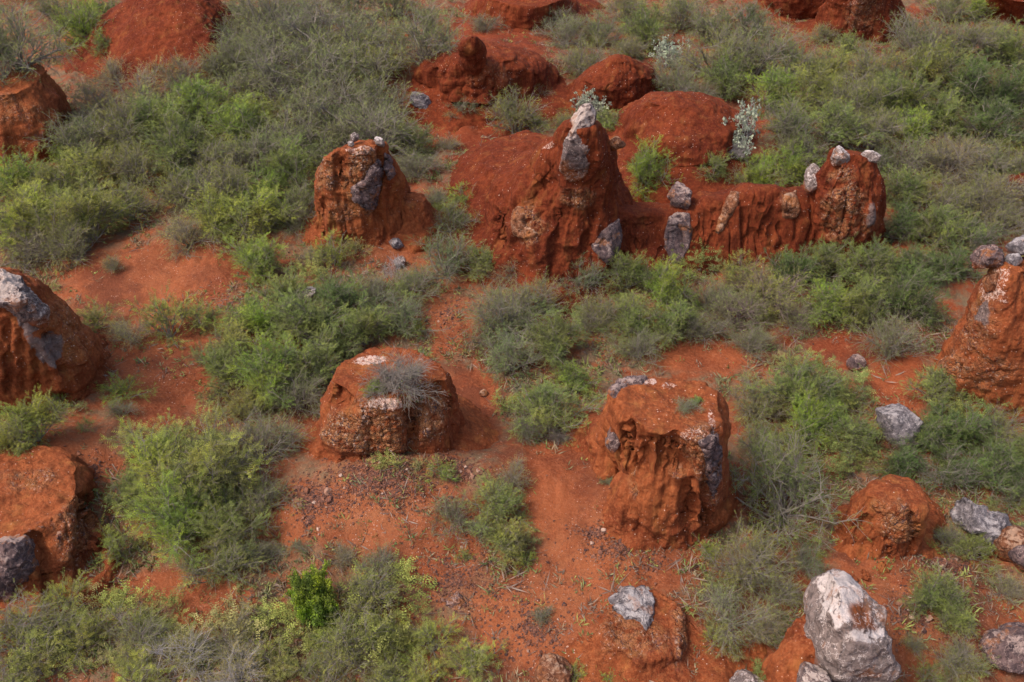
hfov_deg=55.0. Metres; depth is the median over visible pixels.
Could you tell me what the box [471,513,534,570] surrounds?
shrub
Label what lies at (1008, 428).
shrub
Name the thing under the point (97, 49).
shrub
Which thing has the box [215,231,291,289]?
shrub
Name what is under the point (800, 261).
shrub
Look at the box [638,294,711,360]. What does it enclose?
shrub
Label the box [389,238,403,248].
boulder
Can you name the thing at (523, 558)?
shrub
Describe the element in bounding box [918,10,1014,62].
shrub
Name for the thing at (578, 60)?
shrub
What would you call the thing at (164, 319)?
shrub
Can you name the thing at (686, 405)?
shrub
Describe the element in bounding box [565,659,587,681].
shrub
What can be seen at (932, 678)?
shrub
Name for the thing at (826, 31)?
shrub
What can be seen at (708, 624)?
shrub
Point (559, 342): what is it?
shrub
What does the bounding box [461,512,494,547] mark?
shrub
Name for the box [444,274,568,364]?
shrub
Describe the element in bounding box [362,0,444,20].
shrub
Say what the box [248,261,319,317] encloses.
shrub
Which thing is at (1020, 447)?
shrub
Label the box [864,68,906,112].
shrub
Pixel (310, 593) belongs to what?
shrub
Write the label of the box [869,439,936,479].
shrub
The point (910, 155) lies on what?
shrub
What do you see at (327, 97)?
shrub
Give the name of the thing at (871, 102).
shrub
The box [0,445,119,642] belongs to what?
earth bank
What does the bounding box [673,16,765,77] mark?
shrub
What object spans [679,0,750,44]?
shrub
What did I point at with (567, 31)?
shrub
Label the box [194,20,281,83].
shrub
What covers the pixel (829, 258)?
shrub
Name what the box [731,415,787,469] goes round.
shrub
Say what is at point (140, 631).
shrub
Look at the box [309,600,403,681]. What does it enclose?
shrub
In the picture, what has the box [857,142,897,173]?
shrub
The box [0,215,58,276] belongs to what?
shrub
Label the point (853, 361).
boulder
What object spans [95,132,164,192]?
shrub
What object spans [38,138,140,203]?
shrub
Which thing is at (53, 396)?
shrub
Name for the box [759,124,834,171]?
shrub
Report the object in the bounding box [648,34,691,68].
shrub
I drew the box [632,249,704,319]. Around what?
shrub
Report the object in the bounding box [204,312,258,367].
shrub
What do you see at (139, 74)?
shrub
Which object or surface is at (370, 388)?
shrub
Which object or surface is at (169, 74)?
shrub
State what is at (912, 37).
shrub
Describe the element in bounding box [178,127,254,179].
shrub
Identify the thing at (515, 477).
shrub
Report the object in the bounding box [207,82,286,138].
shrub
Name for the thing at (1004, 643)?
boulder
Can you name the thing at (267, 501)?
shrub
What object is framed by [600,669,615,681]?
shrub
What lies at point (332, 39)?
shrub
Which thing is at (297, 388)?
shrub
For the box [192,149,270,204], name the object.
shrub
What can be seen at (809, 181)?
boulder
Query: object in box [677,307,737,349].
shrub
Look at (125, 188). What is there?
shrub
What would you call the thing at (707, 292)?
shrub
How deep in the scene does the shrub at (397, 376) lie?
23.20 m
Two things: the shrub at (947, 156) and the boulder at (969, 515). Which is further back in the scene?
the shrub at (947, 156)
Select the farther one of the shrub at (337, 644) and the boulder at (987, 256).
the boulder at (987, 256)
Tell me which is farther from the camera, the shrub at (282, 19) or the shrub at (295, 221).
the shrub at (282, 19)
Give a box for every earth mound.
[62,0,243,90]
[394,35,574,132]
[443,130,547,244]
[461,0,605,32]
[554,585,766,681]
[567,54,664,119]
[603,90,754,203]
[757,0,824,24]
[758,614,814,681]
[831,474,947,564]
[980,0,1023,24]
[1003,173,1023,201]
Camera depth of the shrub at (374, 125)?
37.08 m
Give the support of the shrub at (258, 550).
on the ground at (574, 496)
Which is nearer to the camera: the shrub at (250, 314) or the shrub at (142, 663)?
the shrub at (142, 663)
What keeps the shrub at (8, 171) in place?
on the ground at (574, 496)
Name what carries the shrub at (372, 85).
on the ground at (574, 496)
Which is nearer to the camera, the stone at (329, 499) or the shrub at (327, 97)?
the stone at (329, 499)
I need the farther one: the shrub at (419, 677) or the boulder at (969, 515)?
the boulder at (969, 515)
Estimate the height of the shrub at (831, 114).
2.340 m
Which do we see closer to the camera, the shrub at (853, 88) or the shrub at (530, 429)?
the shrub at (530, 429)
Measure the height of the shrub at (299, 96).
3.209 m
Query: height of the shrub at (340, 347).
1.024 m
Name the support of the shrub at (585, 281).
on the ground at (574, 496)
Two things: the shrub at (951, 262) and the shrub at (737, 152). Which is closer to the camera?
the shrub at (951, 262)
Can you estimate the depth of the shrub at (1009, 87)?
38.27 m
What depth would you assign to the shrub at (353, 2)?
46.16 m
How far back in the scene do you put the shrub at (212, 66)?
41.31 m
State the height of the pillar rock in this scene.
2.822 m
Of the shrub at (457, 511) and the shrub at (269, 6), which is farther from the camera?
the shrub at (269, 6)
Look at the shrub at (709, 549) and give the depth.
22.43 m
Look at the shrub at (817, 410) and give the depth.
25.59 m
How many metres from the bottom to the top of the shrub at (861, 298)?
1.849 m
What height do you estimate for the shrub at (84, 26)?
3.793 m
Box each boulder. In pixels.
[0,268,49,327]
[0,534,38,601]
[300,286,317,302]
[347,141,353,146]
[350,132,358,141]
[374,136,384,147]
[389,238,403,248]
[394,256,405,265]
[409,91,430,108]
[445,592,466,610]
[479,389,487,396]
[534,653,572,681]
[605,427,620,453]
[608,136,625,150]
[667,181,691,208]
[729,669,763,681]
[796,568,900,681]
[803,163,819,193]
[830,145,849,165]
[846,354,865,370]
[861,150,880,162]
[875,403,923,450]
[937,355,947,369]
[950,497,1011,544]
[970,244,1004,268]
[978,622,1023,673]
[993,525,1023,562]
[1004,253,1022,265]
[1005,234,1023,255]
[1008,545,1023,569]
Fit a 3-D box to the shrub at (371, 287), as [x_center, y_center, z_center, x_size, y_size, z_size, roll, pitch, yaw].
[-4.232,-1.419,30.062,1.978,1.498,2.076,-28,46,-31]
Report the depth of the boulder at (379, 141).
30.40 m
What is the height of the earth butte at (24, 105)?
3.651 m
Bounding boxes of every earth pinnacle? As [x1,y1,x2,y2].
[0,267,115,411]
[793,0,915,42]
[930,257,1023,427]
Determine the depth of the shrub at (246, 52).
41.46 m
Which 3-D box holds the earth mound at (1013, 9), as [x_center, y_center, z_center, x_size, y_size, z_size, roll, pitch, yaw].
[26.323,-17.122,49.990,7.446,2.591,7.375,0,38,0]
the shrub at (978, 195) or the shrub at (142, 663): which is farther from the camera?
the shrub at (978, 195)
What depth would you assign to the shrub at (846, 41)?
44.42 m
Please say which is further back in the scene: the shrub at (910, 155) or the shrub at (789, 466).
the shrub at (910, 155)
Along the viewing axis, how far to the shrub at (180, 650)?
20.24 m
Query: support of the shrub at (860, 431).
on the ground at (574, 496)
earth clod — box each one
[861,569,870,581]
[877,561,889,574]
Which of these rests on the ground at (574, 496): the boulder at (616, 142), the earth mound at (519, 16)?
the earth mound at (519, 16)
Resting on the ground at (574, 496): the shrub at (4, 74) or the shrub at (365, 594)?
the shrub at (365, 594)
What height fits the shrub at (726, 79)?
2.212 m
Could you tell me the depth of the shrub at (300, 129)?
37.08 m
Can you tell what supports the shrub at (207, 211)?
on the ground at (574, 496)
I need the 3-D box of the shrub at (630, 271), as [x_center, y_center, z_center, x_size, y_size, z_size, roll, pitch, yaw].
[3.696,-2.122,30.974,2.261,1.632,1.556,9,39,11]
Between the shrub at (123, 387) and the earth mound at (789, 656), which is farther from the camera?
the shrub at (123, 387)
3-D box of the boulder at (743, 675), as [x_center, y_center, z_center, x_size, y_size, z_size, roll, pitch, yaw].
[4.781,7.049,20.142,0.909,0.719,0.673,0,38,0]
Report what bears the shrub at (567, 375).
on the ground at (574, 496)
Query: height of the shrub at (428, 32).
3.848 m
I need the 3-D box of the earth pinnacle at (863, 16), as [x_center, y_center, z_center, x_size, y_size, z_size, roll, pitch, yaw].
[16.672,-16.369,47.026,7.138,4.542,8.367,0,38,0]
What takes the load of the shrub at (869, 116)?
on the ground at (574, 496)
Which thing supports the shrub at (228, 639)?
on the ground at (574, 496)
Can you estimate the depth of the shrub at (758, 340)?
28.88 m
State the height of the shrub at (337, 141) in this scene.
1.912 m
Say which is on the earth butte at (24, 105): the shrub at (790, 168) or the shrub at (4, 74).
the shrub at (4, 74)
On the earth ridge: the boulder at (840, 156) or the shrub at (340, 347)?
the boulder at (840, 156)
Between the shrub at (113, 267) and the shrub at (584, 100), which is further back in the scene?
the shrub at (584, 100)
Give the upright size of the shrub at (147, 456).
2.379 m
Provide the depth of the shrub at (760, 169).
34.52 m
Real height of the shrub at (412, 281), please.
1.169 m
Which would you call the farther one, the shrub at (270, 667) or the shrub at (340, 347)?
the shrub at (340, 347)
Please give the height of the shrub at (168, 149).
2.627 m
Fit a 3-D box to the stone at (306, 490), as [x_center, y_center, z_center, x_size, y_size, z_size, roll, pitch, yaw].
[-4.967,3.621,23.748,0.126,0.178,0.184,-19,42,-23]
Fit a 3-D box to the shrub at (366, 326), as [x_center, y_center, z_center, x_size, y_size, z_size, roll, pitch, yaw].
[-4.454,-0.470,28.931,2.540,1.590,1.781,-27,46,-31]
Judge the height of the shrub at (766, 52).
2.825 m
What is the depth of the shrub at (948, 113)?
37.34 m
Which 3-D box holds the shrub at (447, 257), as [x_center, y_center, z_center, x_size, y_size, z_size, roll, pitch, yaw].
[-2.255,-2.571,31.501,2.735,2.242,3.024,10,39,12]
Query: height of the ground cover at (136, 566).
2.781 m
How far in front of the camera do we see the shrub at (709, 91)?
40.06 m
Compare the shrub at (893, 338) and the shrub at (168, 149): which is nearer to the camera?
the shrub at (893, 338)
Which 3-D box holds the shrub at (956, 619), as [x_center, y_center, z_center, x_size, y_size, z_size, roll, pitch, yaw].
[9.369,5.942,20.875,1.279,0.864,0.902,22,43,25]
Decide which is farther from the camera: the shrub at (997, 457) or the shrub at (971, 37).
the shrub at (971, 37)
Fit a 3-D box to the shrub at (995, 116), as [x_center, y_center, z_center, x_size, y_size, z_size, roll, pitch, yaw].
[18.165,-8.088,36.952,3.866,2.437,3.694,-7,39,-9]
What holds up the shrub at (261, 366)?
on the ground at (574, 496)
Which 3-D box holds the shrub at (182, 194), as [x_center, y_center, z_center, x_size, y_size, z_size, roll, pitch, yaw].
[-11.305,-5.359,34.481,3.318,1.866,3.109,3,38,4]
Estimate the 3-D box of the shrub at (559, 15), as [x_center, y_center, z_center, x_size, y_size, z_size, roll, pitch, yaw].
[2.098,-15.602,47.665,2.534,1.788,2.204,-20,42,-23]
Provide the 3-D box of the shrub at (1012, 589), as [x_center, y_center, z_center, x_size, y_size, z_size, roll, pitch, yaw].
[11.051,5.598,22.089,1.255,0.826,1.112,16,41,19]
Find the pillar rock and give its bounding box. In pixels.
[559,103,596,181]
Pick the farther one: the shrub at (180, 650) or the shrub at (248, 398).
the shrub at (248, 398)
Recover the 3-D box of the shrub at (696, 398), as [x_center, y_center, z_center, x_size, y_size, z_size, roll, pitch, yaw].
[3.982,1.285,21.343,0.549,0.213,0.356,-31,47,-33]
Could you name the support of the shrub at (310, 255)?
on the ground at (574, 496)
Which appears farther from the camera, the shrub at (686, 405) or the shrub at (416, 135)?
the shrub at (416, 135)
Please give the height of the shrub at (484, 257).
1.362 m
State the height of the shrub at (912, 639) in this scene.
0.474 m
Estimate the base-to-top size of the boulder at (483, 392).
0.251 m
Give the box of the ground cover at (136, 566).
[0,0,1023,681]
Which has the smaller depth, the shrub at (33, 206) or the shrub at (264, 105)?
the shrub at (33, 206)
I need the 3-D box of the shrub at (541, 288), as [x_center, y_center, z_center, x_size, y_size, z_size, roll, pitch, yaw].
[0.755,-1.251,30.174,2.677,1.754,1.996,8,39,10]
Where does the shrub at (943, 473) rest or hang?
on the ground at (574, 496)
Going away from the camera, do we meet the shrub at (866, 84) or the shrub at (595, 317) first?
the shrub at (595, 317)
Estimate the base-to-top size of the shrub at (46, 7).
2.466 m
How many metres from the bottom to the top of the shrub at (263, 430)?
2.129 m
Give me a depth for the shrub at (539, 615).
21.04 m
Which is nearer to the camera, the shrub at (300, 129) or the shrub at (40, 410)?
the shrub at (40, 410)
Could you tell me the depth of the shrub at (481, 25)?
46.41 m
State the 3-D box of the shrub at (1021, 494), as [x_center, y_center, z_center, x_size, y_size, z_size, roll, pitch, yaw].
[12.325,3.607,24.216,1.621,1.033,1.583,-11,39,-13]
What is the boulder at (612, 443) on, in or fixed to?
on the earth butte at (665, 466)
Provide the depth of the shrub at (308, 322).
28.69 m
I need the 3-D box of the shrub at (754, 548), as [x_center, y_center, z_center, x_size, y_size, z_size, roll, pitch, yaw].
[5.291,4.968,21.767,2.908,1.827,2.161,-14,40,-17]
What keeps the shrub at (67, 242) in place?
on the ground at (574, 496)
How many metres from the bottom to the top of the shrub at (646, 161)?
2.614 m
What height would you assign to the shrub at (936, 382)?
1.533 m
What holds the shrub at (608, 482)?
on the ground at (574, 496)
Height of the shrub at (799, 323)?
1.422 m
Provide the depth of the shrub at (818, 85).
38.56 m
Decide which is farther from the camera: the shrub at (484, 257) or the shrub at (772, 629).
the shrub at (484, 257)
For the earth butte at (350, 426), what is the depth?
24.05 m
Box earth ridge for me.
[461,119,889,313]
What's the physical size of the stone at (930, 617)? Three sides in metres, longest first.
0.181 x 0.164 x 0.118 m
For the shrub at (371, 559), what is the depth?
22.15 m
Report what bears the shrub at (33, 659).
on the ground at (574, 496)
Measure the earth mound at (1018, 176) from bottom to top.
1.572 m
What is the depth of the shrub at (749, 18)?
46.80 m
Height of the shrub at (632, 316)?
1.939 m
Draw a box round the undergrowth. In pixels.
[0,0,1023,681]
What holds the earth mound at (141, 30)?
on the ground at (574, 496)
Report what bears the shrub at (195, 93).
on the ground at (574, 496)
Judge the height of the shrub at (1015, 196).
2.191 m
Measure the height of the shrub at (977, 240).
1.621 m
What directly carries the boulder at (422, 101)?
on the ground at (574, 496)
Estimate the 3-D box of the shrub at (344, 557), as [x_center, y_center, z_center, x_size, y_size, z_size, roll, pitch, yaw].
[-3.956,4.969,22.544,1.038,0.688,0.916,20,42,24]
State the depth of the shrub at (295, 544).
22.74 m
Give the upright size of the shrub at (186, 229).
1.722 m
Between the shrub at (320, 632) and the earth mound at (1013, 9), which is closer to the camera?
the shrub at (320, 632)
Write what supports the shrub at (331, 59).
on the ground at (574, 496)
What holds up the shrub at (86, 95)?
on the ground at (574, 496)
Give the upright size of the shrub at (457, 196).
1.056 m
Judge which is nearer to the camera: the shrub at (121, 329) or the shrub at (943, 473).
the shrub at (943, 473)
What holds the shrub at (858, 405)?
on the ground at (574, 496)
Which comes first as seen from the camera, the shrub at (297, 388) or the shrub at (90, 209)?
the shrub at (297, 388)
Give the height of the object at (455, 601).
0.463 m
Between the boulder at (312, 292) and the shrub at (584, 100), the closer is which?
the boulder at (312, 292)
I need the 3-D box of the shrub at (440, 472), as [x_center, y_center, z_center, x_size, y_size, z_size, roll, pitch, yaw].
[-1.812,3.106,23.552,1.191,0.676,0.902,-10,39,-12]
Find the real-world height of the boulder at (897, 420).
1.438 m
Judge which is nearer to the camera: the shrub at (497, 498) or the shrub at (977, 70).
the shrub at (497, 498)
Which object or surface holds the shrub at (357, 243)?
on the ground at (574, 496)
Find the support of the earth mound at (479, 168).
on the ground at (574, 496)
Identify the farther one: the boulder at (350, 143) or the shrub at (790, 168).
the shrub at (790, 168)
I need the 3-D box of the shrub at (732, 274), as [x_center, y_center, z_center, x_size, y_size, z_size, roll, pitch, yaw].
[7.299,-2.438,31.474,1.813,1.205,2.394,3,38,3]
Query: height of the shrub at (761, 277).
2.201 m
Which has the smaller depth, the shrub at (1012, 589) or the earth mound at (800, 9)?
the shrub at (1012, 589)
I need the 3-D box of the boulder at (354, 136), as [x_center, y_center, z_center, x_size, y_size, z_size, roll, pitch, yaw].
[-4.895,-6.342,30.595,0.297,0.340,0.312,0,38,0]
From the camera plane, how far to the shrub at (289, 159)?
34.70 m
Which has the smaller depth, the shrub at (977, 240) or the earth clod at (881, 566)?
the earth clod at (881, 566)
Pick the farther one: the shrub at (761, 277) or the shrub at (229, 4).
the shrub at (229, 4)
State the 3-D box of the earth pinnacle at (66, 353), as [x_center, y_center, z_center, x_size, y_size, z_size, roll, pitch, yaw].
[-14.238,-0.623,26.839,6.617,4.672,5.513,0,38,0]
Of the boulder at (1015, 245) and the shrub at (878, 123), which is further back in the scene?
the shrub at (878, 123)
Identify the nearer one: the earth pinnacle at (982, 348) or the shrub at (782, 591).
the shrub at (782, 591)
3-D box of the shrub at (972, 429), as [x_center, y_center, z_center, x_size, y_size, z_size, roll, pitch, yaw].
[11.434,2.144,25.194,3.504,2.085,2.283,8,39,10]
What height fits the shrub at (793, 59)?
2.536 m
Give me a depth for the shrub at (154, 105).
37.49 m
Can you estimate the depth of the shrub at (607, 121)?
37.58 m
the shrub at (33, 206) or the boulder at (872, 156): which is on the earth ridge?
the boulder at (872, 156)
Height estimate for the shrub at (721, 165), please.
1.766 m
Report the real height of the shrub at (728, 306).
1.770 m
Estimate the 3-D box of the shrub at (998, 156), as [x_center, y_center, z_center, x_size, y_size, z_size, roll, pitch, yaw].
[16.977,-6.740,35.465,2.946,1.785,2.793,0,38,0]
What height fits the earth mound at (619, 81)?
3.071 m
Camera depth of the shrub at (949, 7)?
48.76 m
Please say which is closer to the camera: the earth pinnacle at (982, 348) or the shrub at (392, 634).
the shrub at (392, 634)
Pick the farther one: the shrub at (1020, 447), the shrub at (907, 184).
the shrub at (907, 184)
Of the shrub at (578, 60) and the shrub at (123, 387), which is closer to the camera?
the shrub at (123, 387)
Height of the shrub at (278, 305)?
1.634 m
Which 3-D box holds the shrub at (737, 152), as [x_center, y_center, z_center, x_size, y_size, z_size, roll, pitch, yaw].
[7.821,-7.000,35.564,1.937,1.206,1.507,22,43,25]
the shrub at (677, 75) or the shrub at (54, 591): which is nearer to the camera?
the shrub at (54, 591)
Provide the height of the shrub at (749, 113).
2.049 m
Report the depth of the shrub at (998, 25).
45.22 m
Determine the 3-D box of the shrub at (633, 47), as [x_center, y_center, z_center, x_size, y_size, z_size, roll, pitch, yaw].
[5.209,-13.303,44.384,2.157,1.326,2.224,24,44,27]
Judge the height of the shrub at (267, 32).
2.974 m
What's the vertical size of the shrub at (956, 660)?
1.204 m
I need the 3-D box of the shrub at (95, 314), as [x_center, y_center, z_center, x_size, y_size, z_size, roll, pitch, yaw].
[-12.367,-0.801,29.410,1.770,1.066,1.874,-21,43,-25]
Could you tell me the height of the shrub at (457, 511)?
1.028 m
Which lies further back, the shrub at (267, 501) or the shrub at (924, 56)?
the shrub at (924, 56)
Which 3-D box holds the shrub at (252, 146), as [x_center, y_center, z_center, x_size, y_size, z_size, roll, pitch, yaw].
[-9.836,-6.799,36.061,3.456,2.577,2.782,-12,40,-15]
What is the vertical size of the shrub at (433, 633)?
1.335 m
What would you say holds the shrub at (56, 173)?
on the ground at (574, 496)
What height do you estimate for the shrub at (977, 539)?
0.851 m
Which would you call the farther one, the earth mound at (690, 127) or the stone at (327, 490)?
the earth mound at (690, 127)
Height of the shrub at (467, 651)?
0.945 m
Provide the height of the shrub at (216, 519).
2.191 m
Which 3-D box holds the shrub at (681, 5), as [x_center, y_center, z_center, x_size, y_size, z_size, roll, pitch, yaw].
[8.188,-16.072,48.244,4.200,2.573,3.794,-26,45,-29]
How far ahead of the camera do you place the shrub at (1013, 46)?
42.23 m
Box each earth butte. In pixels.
[0,59,73,170]
[290,347,498,463]
[302,139,447,253]
[550,375,738,551]
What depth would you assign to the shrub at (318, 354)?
27.15 m
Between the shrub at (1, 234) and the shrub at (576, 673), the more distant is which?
the shrub at (1, 234)
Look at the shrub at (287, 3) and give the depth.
45.91 m
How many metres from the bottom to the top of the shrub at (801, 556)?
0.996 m
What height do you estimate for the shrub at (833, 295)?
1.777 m
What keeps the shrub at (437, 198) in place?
on the ground at (574, 496)
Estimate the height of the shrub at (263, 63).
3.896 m
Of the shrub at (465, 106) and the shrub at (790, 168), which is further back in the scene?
the shrub at (465, 106)
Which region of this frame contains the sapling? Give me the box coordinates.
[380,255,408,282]
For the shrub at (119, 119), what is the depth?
37.15 m
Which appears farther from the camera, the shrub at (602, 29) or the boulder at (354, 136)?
the shrub at (602, 29)
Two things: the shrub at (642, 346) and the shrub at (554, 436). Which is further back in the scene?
the shrub at (642, 346)
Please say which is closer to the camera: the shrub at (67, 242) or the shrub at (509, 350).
the shrub at (509, 350)
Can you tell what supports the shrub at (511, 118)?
on the ground at (574, 496)
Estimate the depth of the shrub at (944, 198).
33.78 m
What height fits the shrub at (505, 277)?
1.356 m
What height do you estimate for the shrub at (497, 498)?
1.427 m
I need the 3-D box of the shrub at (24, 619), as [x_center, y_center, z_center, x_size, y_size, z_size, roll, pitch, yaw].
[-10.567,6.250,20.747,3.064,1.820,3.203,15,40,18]
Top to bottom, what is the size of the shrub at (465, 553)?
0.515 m
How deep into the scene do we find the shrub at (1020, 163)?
35.40 m
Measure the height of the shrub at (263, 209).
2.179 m
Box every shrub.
[0,0,86,86]
[0,35,29,87]
[0,145,60,207]
[0,154,114,209]
[0,175,74,262]
[0,194,39,241]
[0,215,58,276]
[0,384,76,457]
[0,416,37,460]
[0,578,102,681]
[0,626,70,681]
[2,611,37,645]
[20,0,85,29]
[22,164,144,274]
[23,566,96,632]
[24,102,129,160]
[24,210,110,273]
[37,0,114,59]
[37,599,113,671]
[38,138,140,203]
[44,392,73,408]
[46,137,83,165]
[65,71,126,124]
[69,55,174,125]
[73,295,132,333]
[76,51,131,91]
[76,88,157,168]
[83,0,119,14]
[84,27,111,57]
[90,596,181,681]
[94,513,152,569]
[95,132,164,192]
[95,371,157,407]
[98,252,126,275]
[99,175,168,231]
[99,407,209,542]
[100,314,160,358]
[100,397,143,421]
[101,459,154,515]
[106,638,193,681]
[107,81,211,147]
[115,457,235,573]
[122,279,205,354]
[129,103,223,180]
[129,621,228,681]
[143,47,209,99]
[143,157,228,221]
[146,399,277,530]
[149,206,228,261]
[151,69,264,138]
[155,483,273,598]
[156,167,207,216]
[167,521,269,596]
[169,295,219,335]
[177,178,245,242]
[177,631,274,681]
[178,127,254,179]
[180,336,259,412]
[187,595,268,672]
[191,48,234,83]
[192,93,271,150]
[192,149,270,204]
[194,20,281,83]
[200,180,307,250]
[202,120,283,178]
[203,0,324,55]
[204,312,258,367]
[205,290,302,350]
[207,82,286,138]
[209,380,278,422]
[210,65,274,106]
[211,399,316,496]
[212,36,280,76]
[213,6,249,44]
[215,7,312,73]
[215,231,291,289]
[216,163,300,233]
[219,325,312,412]
[220,21,337,120]
[223,0,256,22]
[227,468,307,539]
[229,531,291,580]
[240,58,346,125]
[241,289,336,352]
[245,94,348,165]
[245,131,330,202]
[246,7,318,38]
[247,632,299,681]
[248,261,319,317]
[255,364,328,419]
[258,535,288,566]
[262,0,383,81]
[262,24,372,114]
[265,0,336,30]
[265,200,307,240]
[265,283,357,345]
[266,124,331,167]
[278,320,343,390]
[280,175,316,227]
[281,559,339,630]
[286,644,342,681]
[288,537,310,563]
[291,0,381,27]
[291,241,332,268]
[292,56,402,161]
[293,105,369,162]
[301,266,373,328]
[302,622,334,652]
[303,1,401,55]
[307,227,356,277]
[308,27,378,64]
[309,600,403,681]
[315,88,429,164]
[319,292,404,358]
[322,325,363,359]
[328,536,359,576]
[329,60,428,135]
[332,556,409,639]
[333,30,418,91]
[336,233,375,258]
[345,539,415,597]
[348,267,407,310]
[355,345,445,420]
[358,378,386,396]
[360,288,454,341]
[361,649,410,681]
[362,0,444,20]
[362,0,470,78]
[372,108,436,160]
[372,609,430,656]
[384,263,442,306]
[391,646,453,681]
[394,146,448,184]
[400,608,468,675]
[401,223,484,294]
[416,453,462,490]
[418,486,475,546]
[421,185,450,209]
[430,132,463,152]
[432,196,482,239]
[438,635,508,681]
[440,179,473,217]
[441,95,483,120]
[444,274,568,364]
[449,241,496,283]
[451,546,473,563]
[456,466,545,537]
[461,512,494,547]
[463,11,511,33]
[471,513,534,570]
[474,254,523,288]
[474,322,552,397]
[479,86,555,136]
[490,449,536,495]
[501,371,606,446]
[502,266,570,322]
[503,409,549,446]
[512,549,537,576]
[520,304,590,374]
[525,604,554,625]
[533,5,596,48]
[533,76,553,97]
[542,5,576,26]
[544,425,572,444]
[546,356,607,401]
[551,108,576,130]
[551,250,617,302]
[553,32,622,77]
[564,282,627,342]
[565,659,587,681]
[570,85,611,114]
[577,6,634,49]
[595,288,677,352]
[596,104,622,131]
[599,476,612,486]
[600,0,652,32]
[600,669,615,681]
[602,247,655,295]
[603,320,670,373]
[604,30,650,57]
[616,0,674,49]
[624,134,683,201]
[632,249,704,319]
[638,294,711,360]
[646,0,718,40]
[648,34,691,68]
[648,51,709,91]
[670,74,726,101]
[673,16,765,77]
[673,395,706,419]
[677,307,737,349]
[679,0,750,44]
[679,273,734,329]
[685,277,784,341]
[685,571,789,657]
[687,511,804,618]
[688,394,704,407]
[691,148,736,183]
[693,536,726,566]
[696,44,754,101]
[702,613,747,663]
[710,0,780,37]
[711,13,822,82]
[713,258,817,338]
[717,248,768,291]
[717,318,776,366]
[719,365,793,428]
[721,97,761,154]
[724,162,765,185]
[728,139,752,158]
[729,412,871,564]
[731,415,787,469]
[732,61,810,117]
[732,146,793,186]
[733,271,801,324]
[734,560,808,624]
[737,598,790,654]
[743,344,854,417]
[747,29,836,82]
[749,374,852,461]
[757,290,826,350]
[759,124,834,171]
[760,87,827,150]
[760,135,824,186]
[763,241,828,283]
[765,57,848,117]
[776,537,842,582]
[785,94,885,154]
[793,272,866,332]
[794,22,844,44]
[796,235,869,288]
[801,36,859,87]
[812,63,909,137]
[816,404,887,461]
[817,372,880,417]
[829,269,895,336]
[831,101,911,150]
[833,235,908,300]
[834,27,869,55]
[837,36,925,91]
[837,88,886,122]
[843,100,895,140]
[845,70,890,113]
[847,55,952,139]
[847,301,939,373]
[855,260,953,332]
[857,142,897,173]
[859,127,946,176]
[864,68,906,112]
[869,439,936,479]
[877,194,936,247]
[878,2,968,61]
[879,163,940,205]
[881,33,969,97]
[881,242,972,290]
[884,100,940,151]
[886,413,960,464]
[895,361,991,415]
[895,395,1015,472]
[896,126,996,194]
[897,564,971,621]
[900,626,932,661]
[903,199,989,257]
[906,653,951,681]
[907,239,986,287]
[908,171,986,228]
[909,429,1001,501]
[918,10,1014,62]
[918,85,984,139]
[919,0,983,22]
[924,43,1006,118]
[925,627,995,681]
[928,521,969,560]
[929,160,1022,226]
[929,596,984,639]
[935,528,1006,574]
[936,212,1014,258]
[940,130,1022,177]
[947,159,1023,227]
[947,436,1023,506]
[948,93,1023,154]
[959,395,1023,463]
[960,0,998,23]
[961,59,1023,121]
[970,13,1015,43]
[971,195,1023,240]
[974,16,1023,72]
[977,468,1023,513]
[979,566,1023,613]
[985,142,1023,174]
[1000,431,1023,473]
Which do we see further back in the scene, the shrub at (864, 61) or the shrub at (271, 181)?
the shrub at (864, 61)
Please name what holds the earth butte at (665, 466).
on the ground at (574, 496)
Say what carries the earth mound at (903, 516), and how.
on the ground at (574, 496)
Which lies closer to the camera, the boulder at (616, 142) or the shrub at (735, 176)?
the boulder at (616, 142)
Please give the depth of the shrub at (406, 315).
29.17 m
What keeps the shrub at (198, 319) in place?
on the ground at (574, 496)
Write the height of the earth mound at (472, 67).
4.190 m
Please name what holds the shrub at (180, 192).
on the ground at (574, 496)
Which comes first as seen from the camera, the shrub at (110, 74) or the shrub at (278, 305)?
the shrub at (278, 305)
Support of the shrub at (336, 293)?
on the ground at (574, 496)
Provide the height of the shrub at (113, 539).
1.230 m
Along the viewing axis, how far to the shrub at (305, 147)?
37.06 m
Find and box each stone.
[303,487,308,493]
[324,487,332,495]
[325,496,332,502]
[895,599,902,606]
[924,615,932,621]
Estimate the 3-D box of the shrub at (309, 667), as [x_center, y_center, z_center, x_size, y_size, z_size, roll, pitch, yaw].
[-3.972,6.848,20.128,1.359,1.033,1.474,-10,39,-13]
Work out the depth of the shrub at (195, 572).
22.17 m
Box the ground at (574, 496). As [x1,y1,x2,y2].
[0,0,1023,681]
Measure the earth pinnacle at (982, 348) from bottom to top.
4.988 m
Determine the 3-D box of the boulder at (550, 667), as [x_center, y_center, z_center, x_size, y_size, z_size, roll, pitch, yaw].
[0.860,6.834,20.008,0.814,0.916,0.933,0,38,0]
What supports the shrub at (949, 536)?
on the ground at (574, 496)
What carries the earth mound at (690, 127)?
on the ground at (574, 496)
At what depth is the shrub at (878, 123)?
35.80 m
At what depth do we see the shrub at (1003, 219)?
33.01 m
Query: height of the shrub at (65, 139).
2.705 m
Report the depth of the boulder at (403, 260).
32.20 m
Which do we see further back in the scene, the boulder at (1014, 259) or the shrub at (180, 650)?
the boulder at (1014, 259)

